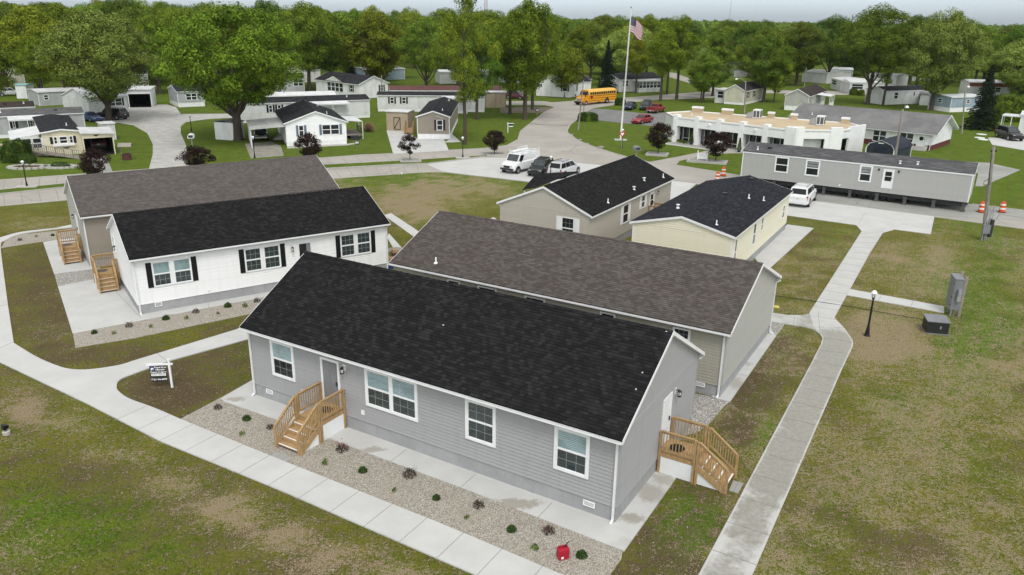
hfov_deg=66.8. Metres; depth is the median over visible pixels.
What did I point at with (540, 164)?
parked car
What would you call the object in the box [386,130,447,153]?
driveway
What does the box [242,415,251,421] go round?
boxwood shrub
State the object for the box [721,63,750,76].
mobile home
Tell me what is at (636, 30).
flag
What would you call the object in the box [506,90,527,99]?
parked car
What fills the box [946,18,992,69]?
tree
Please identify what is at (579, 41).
tree
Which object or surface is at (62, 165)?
flower bed
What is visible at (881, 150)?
door
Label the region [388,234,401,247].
sidewalk
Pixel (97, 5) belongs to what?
tree
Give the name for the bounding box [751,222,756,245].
window
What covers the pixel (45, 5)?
tree
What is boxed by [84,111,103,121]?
parked car
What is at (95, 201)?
manufactured house
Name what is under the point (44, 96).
mobile home
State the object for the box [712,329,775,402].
concrete apron
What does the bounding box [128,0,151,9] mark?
tree
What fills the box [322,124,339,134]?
window
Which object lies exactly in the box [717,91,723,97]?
window
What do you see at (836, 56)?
tree
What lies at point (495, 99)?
garden shed
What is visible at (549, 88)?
mobile home
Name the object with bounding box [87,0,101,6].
tree
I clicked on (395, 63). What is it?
tree
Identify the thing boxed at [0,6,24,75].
tree
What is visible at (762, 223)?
window
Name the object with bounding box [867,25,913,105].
tree
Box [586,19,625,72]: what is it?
tree
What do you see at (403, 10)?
tree
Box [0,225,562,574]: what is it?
sidewalk
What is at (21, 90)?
garden shed
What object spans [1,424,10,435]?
flood light
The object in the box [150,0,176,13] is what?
tree
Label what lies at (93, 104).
door
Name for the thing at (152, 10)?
tree
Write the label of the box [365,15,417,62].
tree
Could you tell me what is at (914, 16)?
tree
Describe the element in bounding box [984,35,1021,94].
tree
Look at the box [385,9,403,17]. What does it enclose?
tree
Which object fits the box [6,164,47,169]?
flower bed
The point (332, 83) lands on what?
window
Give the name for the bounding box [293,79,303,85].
window
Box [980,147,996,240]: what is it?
utility pole
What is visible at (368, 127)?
ornamental grass
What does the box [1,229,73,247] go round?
gravel
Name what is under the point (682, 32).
tree
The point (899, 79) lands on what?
mobile home
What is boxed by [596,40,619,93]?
spruce tree
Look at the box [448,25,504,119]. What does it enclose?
tree
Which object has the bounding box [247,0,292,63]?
tree
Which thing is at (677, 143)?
gravel
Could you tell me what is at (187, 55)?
tree
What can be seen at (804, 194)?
parked car
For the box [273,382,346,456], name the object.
wooden steps
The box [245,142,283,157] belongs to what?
driveway
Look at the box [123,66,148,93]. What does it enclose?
mobile home
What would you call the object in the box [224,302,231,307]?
boxwood shrub
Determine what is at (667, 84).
tree
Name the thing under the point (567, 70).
tree
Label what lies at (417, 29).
tree
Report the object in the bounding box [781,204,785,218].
window
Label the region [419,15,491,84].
tree
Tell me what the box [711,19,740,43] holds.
tree
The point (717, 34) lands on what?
tree
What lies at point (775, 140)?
window
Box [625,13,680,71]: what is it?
tree
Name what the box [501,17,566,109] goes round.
tree
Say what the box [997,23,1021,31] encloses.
tree
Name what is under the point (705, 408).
gravel
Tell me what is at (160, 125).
driveway
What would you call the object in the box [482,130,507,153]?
plum tree
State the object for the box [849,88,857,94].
bush
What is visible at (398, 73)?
mobile home
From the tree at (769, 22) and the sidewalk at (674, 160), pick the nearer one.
the sidewalk at (674, 160)
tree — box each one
[0,0,18,15]
[0,2,21,30]
[0,3,59,87]
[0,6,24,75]
[0,29,19,86]
[0,45,24,94]
[14,34,49,87]
[24,1,52,28]
[30,5,169,120]
[33,2,98,37]
[34,31,77,87]
[38,22,112,86]
[67,2,102,73]
[76,147,110,173]
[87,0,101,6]
[92,1,117,9]
[99,0,149,17]
[107,6,169,63]
[111,7,159,81]
[114,13,172,93]
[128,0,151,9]
[145,6,170,20]
[146,0,304,140]
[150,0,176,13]
[154,5,228,67]
[156,6,182,27]
[175,144,216,165]
[189,1,214,13]
[196,5,226,74]
[203,19,258,70]
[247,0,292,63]
[272,0,341,90]
[287,5,311,60]
[290,10,365,71]
[293,131,322,155]
[327,25,367,72]
[330,11,412,79]
[341,8,362,25]
[347,62,355,73]
[361,4,382,21]
[364,38,400,79]
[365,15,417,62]
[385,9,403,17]
[390,14,453,84]
[394,6,422,64]
[395,11,427,67]
[397,133,420,154]
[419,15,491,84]
[427,7,458,68]
[429,0,504,144]
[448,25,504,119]
[475,9,505,67]
[480,9,541,113]
[481,18,498,82]
[482,0,568,119]
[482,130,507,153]
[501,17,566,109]
[542,13,564,24]
[548,42,590,96]
[552,17,580,67]
[558,19,620,78]
[563,27,593,66]
[571,20,585,26]
[586,15,616,45]
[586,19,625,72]
[593,26,666,72]
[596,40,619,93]
[605,23,650,72]
[614,15,627,21]
[622,16,640,72]
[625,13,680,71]
[625,39,651,92]
[643,26,685,100]
[645,122,674,152]
[652,21,684,94]
[659,14,711,98]
[660,17,672,21]
[665,21,688,47]
[678,21,700,50]
[686,53,725,102]
[688,60,716,98]
[690,45,738,95]
[691,25,708,52]
[694,20,705,34]
[698,25,720,46]
[701,26,736,62]
[701,131,732,160]
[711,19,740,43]
[720,22,760,60]
[722,21,763,62]
[732,26,805,80]
[742,35,797,101]
[755,21,773,28]
[758,19,775,28]
[763,46,794,102]
[774,22,796,30]
[779,22,831,85]
[788,21,804,28]
[797,30,838,69]
[804,14,862,71]
[828,25,870,75]
[830,1,925,104]
[843,25,895,71]
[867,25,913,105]
[884,14,934,84]
[895,36,954,84]
[897,6,994,110]
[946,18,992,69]
[960,63,999,131]
[963,32,1008,78]
[963,36,995,78]
[976,38,1023,95]
[978,26,996,72]
[984,24,1023,92]
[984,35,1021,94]
[996,26,1019,36]
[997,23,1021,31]
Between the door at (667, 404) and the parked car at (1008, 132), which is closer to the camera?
the door at (667, 404)
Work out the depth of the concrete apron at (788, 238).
61.19 m
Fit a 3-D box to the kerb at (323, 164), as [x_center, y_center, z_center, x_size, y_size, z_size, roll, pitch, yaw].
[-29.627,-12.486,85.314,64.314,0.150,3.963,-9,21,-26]
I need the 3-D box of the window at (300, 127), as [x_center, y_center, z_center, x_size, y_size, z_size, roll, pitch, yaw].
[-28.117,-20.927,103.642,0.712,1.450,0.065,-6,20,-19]
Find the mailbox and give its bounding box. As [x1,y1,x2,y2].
[187,133,194,146]
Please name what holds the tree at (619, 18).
on the ground at (416, 201)
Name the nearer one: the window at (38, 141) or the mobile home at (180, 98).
the window at (38, 141)
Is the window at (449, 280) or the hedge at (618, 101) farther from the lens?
the hedge at (618, 101)
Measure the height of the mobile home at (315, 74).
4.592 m
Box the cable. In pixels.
[775,295,922,319]
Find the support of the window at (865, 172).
in the mobile home at (877, 177)
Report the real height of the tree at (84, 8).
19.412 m
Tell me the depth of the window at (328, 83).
171.65 m
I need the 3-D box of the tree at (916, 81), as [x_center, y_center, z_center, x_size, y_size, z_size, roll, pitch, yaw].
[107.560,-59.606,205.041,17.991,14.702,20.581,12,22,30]
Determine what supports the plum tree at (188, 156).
on the grass verge
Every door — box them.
[91,100,96,111]
[299,243,305,256]
[306,243,310,251]
[322,359,338,405]
[650,192,653,208]
[662,396,670,445]
[725,132,737,147]
[872,146,886,153]
[882,170,892,188]
[916,134,925,146]
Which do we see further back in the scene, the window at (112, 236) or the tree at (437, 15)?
the tree at (437, 15)
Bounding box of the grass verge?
[0,155,486,192]
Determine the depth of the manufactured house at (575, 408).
30.00 m
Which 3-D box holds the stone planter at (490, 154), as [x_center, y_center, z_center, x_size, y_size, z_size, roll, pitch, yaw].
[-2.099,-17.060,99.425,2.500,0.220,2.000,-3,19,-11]
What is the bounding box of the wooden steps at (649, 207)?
[648,203,661,210]
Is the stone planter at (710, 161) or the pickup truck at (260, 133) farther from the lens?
the pickup truck at (260, 133)
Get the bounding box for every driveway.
[87,155,111,172]
[92,104,231,168]
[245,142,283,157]
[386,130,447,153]
[500,107,553,112]
[988,138,1023,149]
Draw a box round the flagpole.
[614,6,631,140]
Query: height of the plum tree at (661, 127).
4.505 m
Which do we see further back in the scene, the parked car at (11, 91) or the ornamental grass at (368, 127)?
the parked car at (11, 91)
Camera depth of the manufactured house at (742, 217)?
55.06 m
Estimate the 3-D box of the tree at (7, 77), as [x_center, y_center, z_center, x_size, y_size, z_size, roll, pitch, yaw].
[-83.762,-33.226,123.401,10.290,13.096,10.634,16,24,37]
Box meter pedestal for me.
[945,271,968,316]
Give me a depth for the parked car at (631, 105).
151.55 m
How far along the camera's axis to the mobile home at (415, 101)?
143.32 m
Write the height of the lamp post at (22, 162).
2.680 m
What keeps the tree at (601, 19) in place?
on the ground at (416, 201)
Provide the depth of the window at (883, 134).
111.40 m
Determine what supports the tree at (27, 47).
on the ground at (416, 201)
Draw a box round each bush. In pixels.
[333,438,348,452]
[402,466,417,479]
[473,498,484,509]
[541,522,556,535]
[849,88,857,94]
[857,89,864,95]
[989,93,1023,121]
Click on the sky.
(998, 12)
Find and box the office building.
[664,106,865,151]
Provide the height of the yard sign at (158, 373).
1.490 m
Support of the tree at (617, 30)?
on the ground at (416, 201)
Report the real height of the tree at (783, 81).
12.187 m
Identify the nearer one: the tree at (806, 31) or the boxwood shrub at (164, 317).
the boxwood shrub at (164, 317)
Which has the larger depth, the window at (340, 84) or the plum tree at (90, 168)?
the window at (340, 84)
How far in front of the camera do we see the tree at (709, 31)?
347.77 m
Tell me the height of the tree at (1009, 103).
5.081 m
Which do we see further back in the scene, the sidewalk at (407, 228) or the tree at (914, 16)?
the tree at (914, 16)
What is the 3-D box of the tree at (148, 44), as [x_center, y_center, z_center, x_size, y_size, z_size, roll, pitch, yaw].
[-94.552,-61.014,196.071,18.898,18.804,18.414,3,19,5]
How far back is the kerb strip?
104.61 m
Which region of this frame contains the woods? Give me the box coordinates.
[430,17,1009,34]
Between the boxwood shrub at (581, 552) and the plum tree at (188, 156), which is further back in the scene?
the plum tree at (188, 156)
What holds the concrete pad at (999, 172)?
on the ground at (416, 201)
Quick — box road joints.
[3,151,450,203]
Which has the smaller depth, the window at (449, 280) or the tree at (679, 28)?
the window at (449, 280)
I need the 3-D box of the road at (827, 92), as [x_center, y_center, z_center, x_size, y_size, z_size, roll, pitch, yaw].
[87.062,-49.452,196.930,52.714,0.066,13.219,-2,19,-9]
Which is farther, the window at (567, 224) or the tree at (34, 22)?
the tree at (34, 22)
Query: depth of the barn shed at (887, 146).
98.48 m
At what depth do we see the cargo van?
88.04 m
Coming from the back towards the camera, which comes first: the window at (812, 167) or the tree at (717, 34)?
the tree at (717, 34)
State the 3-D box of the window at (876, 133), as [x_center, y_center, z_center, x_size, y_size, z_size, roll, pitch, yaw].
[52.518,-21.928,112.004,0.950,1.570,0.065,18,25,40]
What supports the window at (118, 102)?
in the mobile home at (71, 97)
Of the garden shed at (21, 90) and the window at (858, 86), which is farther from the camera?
the window at (858, 86)
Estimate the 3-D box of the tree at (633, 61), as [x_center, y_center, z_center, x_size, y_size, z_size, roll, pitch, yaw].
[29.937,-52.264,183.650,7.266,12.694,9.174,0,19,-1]
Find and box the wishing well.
[117,143,131,159]
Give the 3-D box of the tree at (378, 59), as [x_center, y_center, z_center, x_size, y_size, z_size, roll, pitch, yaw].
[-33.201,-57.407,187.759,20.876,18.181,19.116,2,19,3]
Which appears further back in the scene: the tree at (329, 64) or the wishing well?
the tree at (329, 64)
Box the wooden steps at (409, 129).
[404,121,414,133]
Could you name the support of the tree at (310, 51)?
on the ground at (416, 201)
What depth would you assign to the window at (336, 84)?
169.49 m
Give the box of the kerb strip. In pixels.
[287,143,354,148]
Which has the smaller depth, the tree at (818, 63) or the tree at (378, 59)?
the tree at (378, 59)
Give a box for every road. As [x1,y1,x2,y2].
[0,92,1023,227]
[669,72,716,91]
[766,90,848,94]
[777,184,1023,220]
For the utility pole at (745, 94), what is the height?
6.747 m
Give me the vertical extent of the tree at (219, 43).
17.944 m
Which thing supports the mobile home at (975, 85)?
on the ground at (416, 201)
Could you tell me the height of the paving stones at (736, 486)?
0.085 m
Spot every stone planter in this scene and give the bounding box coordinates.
[400,158,420,161]
[485,152,506,156]
[645,151,668,156]
[686,158,727,164]
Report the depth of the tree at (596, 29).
220.71 m
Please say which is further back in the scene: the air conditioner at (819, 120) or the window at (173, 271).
the air conditioner at (819, 120)
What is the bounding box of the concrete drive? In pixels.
[670,181,695,199]
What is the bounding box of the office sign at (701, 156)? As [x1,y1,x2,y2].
[697,150,707,160]
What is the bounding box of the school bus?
[574,87,616,104]
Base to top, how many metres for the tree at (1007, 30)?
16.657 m
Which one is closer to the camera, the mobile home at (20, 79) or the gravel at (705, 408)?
the gravel at (705, 408)
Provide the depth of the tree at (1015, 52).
166.51 m
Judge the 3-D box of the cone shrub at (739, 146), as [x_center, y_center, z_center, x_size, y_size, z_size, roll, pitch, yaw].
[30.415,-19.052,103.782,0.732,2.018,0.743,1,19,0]
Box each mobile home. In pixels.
[0,101,34,109]
[0,106,85,139]
[5,68,24,83]
[8,114,82,156]
[26,87,78,105]
[60,87,128,112]
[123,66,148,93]
[167,85,204,106]
[238,94,370,122]
[246,100,362,147]
[261,73,304,91]
[266,91,335,96]
[289,63,320,81]
[314,71,389,97]
[354,66,404,79]
[376,91,484,112]
[389,85,502,91]
[415,97,458,138]
[434,69,493,83]
[536,75,591,97]
[572,73,591,95]
[600,72,663,91]
[714,81,767,104]
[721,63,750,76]
[740,141,978,211]
[784,84,834,109]
[801,69,850,83]
[830,77,884,93]
[831,67,853,76]
[842,79,865,90]
[865,85,926,104]
[869,72,908,85]
[928,93,981,111]
[958,79,1009,95]
[1001,110,1023,134]
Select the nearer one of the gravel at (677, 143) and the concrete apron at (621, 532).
the concrete apron at (621, 532)
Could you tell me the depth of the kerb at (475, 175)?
85.25 m
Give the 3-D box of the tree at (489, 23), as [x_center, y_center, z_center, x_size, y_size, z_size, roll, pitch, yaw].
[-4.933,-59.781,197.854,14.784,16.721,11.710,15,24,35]
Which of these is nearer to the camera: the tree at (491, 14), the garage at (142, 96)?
the garage at (142, 96)
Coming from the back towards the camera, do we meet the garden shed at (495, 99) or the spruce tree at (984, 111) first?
the garden shed at (495, 99)
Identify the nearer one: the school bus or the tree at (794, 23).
the school bus
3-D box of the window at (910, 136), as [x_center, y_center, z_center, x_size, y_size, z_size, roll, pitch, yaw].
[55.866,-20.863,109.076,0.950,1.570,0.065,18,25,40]
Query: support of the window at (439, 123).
in the mobile home at (437, 118)
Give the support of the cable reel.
on the ground at (416, 201)
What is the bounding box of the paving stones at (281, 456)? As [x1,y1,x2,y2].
[271,451,292,461]
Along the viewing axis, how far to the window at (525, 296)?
39.97 m
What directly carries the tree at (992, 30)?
on the ground at (416, 201)
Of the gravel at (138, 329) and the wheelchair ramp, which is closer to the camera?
the gravel at (138, 329)
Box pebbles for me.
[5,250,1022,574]
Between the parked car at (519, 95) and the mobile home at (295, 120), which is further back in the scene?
the parked car at (519, 95)
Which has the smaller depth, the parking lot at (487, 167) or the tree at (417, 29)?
the parking lot at (487, 167)
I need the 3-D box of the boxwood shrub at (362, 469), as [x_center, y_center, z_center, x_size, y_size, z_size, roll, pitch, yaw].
[-5.744,6.985,29.868,0.381,0.289,0.397,-9,21,-26]
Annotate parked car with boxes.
[0,87,15,96]
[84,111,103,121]
[90,138,107,148]
[96,107,128,119]
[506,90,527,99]
[527,156,552,174]
[547,158,580,177]
[624,101,636,109]
[631,114,653,123]
[639,99,651,109]
[789,182,816,206]
[994,125,1023,140]
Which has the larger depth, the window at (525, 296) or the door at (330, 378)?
the window at (525, 296)
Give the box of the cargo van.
[500,145,539,173]
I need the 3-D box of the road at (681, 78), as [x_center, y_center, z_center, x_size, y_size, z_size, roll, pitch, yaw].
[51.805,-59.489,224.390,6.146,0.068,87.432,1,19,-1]
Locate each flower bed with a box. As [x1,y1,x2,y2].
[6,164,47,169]
[44,161,78,168]
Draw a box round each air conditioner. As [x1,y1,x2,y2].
[746,109,762,118]
[809,115,825,124]
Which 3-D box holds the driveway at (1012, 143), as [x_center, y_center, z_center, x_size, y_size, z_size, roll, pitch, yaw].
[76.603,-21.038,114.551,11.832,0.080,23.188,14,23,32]
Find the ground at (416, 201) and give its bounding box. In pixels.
[0,29,1023,574]
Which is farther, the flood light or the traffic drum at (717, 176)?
the traffic drum at (717, 176)
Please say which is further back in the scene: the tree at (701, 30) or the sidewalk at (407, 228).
the tree at (701, 30)
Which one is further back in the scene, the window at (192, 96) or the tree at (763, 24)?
the tree at (763, 24)
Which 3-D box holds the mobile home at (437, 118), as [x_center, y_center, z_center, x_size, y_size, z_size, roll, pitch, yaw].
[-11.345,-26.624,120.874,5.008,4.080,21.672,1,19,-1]
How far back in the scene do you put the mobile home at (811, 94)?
155.09 m
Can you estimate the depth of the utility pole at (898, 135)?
90.54 m
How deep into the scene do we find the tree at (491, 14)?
224.01 m
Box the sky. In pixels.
[0,0,1023,25]
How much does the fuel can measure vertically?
0.608 m
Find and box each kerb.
[0,125,1023,228]
[0,155,489,194]
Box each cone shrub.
[689,131,693,144]
[737,138,741,151]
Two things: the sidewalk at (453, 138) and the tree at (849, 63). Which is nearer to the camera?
the sidewalk at (453, 138)
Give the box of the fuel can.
[556,541,569,560]
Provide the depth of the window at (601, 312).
37.99 m
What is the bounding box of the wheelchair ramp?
[30,143,81,158]
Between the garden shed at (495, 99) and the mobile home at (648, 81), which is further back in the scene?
the mobile home at (648, 81)
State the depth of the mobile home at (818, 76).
226.20 m
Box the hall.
[787,103,958,150]
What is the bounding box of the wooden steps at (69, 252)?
[56,229,83,264]
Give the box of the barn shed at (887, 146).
[865,135,912,155]
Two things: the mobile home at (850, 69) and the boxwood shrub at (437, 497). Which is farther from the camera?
the mobile home at (850, 69)
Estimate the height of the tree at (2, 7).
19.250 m
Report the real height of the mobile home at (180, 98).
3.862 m
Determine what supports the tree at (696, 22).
on the ground at (416, 201)
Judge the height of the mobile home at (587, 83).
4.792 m
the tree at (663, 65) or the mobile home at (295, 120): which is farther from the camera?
the tree at (663, 65)
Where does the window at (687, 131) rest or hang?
in the office building
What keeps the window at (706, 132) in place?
in the office building
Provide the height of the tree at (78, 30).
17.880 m
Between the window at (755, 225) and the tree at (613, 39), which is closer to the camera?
the window at (755, 225)
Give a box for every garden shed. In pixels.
[15,83,33,98]
[96,121,116,139]
[212,118,244,139]
[385,109,414,130]
[485,91,506,107]
[919,92,929,104]
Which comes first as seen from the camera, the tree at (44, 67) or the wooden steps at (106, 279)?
the wooden steps at (106, 279)
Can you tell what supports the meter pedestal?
on the ground at (416, 201)
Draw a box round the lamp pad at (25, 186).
[13,185,38,187]
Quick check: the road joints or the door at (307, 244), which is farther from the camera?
the road joints
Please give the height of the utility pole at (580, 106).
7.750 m
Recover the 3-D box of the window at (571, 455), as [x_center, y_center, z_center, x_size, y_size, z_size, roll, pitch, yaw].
[2.085,5.753,27.172,1.380,1.740,0.065,12,22,29]
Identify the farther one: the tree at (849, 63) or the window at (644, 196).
the tree at (849, 63)
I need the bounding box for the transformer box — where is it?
[921,313,950,335]
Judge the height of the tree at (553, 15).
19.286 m
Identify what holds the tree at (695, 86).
on the ground at (416, 201)
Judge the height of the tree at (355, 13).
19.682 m
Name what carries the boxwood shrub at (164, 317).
on the gravel at (138, 329)
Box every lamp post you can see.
[21,160,27,185]
[864,290,877,336]
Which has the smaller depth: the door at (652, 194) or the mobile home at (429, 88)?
the door at (652, 194)
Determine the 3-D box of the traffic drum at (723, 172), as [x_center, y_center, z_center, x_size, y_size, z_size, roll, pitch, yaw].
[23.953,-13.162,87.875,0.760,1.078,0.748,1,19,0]
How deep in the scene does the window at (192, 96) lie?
145.82 m
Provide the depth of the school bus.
159.76 m
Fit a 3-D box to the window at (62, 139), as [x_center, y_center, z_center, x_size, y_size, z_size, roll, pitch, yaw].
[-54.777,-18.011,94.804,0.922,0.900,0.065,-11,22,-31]
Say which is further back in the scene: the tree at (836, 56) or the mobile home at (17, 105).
the tree at (836, 56)
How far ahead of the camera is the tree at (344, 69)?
217.78 m
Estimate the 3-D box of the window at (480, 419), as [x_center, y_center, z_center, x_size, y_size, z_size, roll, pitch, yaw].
[-1.176,5.046,29.014,1.360,1.720,0.065,12,22,29]
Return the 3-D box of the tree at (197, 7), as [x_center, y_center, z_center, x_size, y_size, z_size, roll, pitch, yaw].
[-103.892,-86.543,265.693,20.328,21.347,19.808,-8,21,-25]
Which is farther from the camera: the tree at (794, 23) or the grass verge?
the tree at (794, 23)
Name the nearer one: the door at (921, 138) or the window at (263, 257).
the window at (263, 257)
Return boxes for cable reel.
[388,247,401,255]
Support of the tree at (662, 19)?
on the ground at (416, 201)
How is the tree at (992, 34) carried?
on the ground at (416, 201)
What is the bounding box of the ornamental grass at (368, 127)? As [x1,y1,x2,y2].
[361,122,375,131]
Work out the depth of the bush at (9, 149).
89.70 m
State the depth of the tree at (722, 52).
178.16 m
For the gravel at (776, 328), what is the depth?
44.59 m
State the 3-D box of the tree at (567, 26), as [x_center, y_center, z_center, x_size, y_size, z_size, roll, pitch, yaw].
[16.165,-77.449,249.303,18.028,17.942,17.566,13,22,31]
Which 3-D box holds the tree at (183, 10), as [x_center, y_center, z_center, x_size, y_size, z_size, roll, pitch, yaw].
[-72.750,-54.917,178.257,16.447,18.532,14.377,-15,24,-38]
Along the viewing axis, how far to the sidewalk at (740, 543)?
32.52 m
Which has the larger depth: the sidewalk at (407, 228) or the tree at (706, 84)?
the tree at (706, 84)
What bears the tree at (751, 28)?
on the ground at (416, 201)
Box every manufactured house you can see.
[63,155,339,268]
[106,186,390,315]
[238,251,704,524]
[388,210,781,398]
[497,155,674,239]
[629,175,792,260]
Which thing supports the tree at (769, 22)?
on the ground at (416, 201)
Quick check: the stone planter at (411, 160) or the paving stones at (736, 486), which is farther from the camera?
the stone planter at (411, 160)
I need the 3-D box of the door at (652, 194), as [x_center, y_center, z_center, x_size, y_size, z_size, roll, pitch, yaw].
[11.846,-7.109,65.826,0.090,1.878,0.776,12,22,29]
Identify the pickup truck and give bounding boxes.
[253,128,267,140]
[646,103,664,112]
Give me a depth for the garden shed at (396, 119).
118.59 m
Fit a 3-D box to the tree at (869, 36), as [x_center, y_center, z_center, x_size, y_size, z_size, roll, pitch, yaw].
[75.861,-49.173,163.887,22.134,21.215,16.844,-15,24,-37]
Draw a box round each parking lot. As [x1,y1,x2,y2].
[427,157,601,182]
[587,108,665,125]
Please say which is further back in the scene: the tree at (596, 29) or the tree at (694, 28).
the tree at (694, 28)
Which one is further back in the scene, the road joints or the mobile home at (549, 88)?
the mobile home at (549, 88)
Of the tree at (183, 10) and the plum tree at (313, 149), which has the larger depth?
the tree at (183, 10)
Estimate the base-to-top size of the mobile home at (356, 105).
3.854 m
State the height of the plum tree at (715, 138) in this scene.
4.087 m
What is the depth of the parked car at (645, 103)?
151.09 m
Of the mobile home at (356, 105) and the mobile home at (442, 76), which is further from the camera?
the mobile home at (442, 76)
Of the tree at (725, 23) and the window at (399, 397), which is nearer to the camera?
the window at (399, 397)
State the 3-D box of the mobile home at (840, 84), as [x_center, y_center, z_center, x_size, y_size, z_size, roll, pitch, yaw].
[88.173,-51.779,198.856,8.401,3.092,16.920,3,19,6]
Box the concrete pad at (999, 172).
[975,162,1018,185]
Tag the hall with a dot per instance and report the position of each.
(925, 131)
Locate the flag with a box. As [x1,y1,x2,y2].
[630,17,642,40]
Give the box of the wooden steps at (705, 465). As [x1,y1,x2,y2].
[657,416,738,494]
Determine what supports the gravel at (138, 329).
on the ground at (416, 201)
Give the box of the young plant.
[530,543,538,550]
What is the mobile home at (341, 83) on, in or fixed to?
on the ground at (416, 201)
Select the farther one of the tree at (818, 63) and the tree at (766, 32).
the tree at (818, 63)
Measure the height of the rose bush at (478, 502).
0.346 m
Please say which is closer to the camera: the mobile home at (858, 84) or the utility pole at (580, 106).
the utility pole at (580, 106)
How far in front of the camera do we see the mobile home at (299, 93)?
141.39 m
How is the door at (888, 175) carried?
in the mobile home at (877, 177)
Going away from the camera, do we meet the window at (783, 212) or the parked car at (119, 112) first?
the window at (783, 212)
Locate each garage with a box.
[77,127,115,154]
[125,86,156,107]
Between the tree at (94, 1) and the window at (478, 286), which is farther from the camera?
the tree at (94, 1)
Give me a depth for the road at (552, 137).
98.39 m
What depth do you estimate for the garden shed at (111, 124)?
106.62 m
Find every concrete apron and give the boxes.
[43,238,99,273]
[58,279,268,333]
[221,380,675,551]
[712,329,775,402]
[755,224,813,267]
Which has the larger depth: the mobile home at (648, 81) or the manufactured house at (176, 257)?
the mobile home at (648, 81)
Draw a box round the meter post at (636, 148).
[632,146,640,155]
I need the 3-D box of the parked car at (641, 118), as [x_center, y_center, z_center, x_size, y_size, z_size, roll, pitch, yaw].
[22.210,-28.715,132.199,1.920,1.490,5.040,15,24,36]
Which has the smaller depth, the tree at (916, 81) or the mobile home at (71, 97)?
the mobile home at (71, 97)
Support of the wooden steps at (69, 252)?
on the concrete apron at (58, 266)
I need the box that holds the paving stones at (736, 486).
[729,480,743,493]
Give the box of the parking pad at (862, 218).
[787,201,933,233]
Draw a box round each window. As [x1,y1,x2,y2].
[32,138,42,148]
[58,136,67,143]
[110,98,122,105]
[111,234,115,252]
[151,257,192,286]
[186,93,196,99]
[244,244,281,272]
[268,105,272,112]
[269,340,295,381]
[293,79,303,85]
[298,125,303,134]
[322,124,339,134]
[327,82,330,90]
[331,82,334,90]
[335,83,338,91]
[339,83,342,91]
[340,231,371,256]
[364,368,418,421]
[436,120,442,129]
[447,278,459,283]
[465,399,495,447]
[477,285,496,291]
[524,295,544,301]
[553,426,590,479]
[561,216,574,231]
[600,311,615,317]
[622,203,628,223]
[641,194,645,208]
[673,326,690,341]
[683,127,693,140]
[703,129,715,142]
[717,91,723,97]
[733,238,737,257]
[749,135,761,141]
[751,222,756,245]
[760,217,763,231]
[773,137,783,143]
[774,156,789,172]
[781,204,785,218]
[804,159,820,176]
[851,84,863,88]
[858,165,872,182]
[872,130,879,140]
[879,130,886,139]
[906,133,913,141]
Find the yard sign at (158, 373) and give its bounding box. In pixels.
[146,358,173,387]
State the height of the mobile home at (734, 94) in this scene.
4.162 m
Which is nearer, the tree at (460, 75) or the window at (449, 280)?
the window at (449, 280)
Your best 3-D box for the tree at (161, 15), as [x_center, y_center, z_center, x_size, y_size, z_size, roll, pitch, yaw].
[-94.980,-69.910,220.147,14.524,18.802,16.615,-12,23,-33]
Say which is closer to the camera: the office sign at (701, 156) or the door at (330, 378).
the door at (330, 378)
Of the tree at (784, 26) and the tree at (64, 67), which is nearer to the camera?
the tree at (64, 67)
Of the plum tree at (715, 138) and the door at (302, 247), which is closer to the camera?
the door at (302, 247)
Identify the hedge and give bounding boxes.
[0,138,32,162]
[9,152,36,163]
[577,111,598,121]
[614,97,625,105]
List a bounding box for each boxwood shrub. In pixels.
[162,315,169,320]
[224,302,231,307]
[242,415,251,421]
[358,466,366,473]
[432,493,440,500]
[506,524,516,533]
[576,549,587,559]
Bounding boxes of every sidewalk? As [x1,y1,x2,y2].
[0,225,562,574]
[385,213,418,236]
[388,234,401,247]
[446,135,459,141]
[652,149,741,164]
[666,143,707,149]
[698,228,885,574]
[772,313,819,334]
[847,289,943,312]
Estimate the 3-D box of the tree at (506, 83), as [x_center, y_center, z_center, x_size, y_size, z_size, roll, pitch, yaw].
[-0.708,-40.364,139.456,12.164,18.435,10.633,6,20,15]
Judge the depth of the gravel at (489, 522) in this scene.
28.39 m
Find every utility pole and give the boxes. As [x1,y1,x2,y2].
[578,80,583,129]
[736,78,745,113]
[894,105,908,154]
[961,85,969,133]
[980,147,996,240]
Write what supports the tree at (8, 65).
on the ground at (416, 201)
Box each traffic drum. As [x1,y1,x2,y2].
[715,171,719,178]
[720,166,725,176]
[976,201,984,212]
[997,201,1005,212]
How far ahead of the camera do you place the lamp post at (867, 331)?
43.26 m
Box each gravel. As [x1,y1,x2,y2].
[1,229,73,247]
[54,269,93,285]
[73,297,264,347]
[181,398,621,574]
[668,142,708,148]
[685,394,728,434]
[771,323,783,334]
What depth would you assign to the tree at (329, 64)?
183.67 m
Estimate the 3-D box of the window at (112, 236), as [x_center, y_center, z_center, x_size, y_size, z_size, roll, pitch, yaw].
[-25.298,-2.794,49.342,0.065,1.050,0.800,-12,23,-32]
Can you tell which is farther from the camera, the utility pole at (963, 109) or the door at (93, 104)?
the door at (93, 104)
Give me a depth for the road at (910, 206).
74.47 m
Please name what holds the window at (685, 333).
in the manufactured house at (716, 297)
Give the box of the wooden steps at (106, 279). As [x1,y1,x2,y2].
[90,252,120,293]

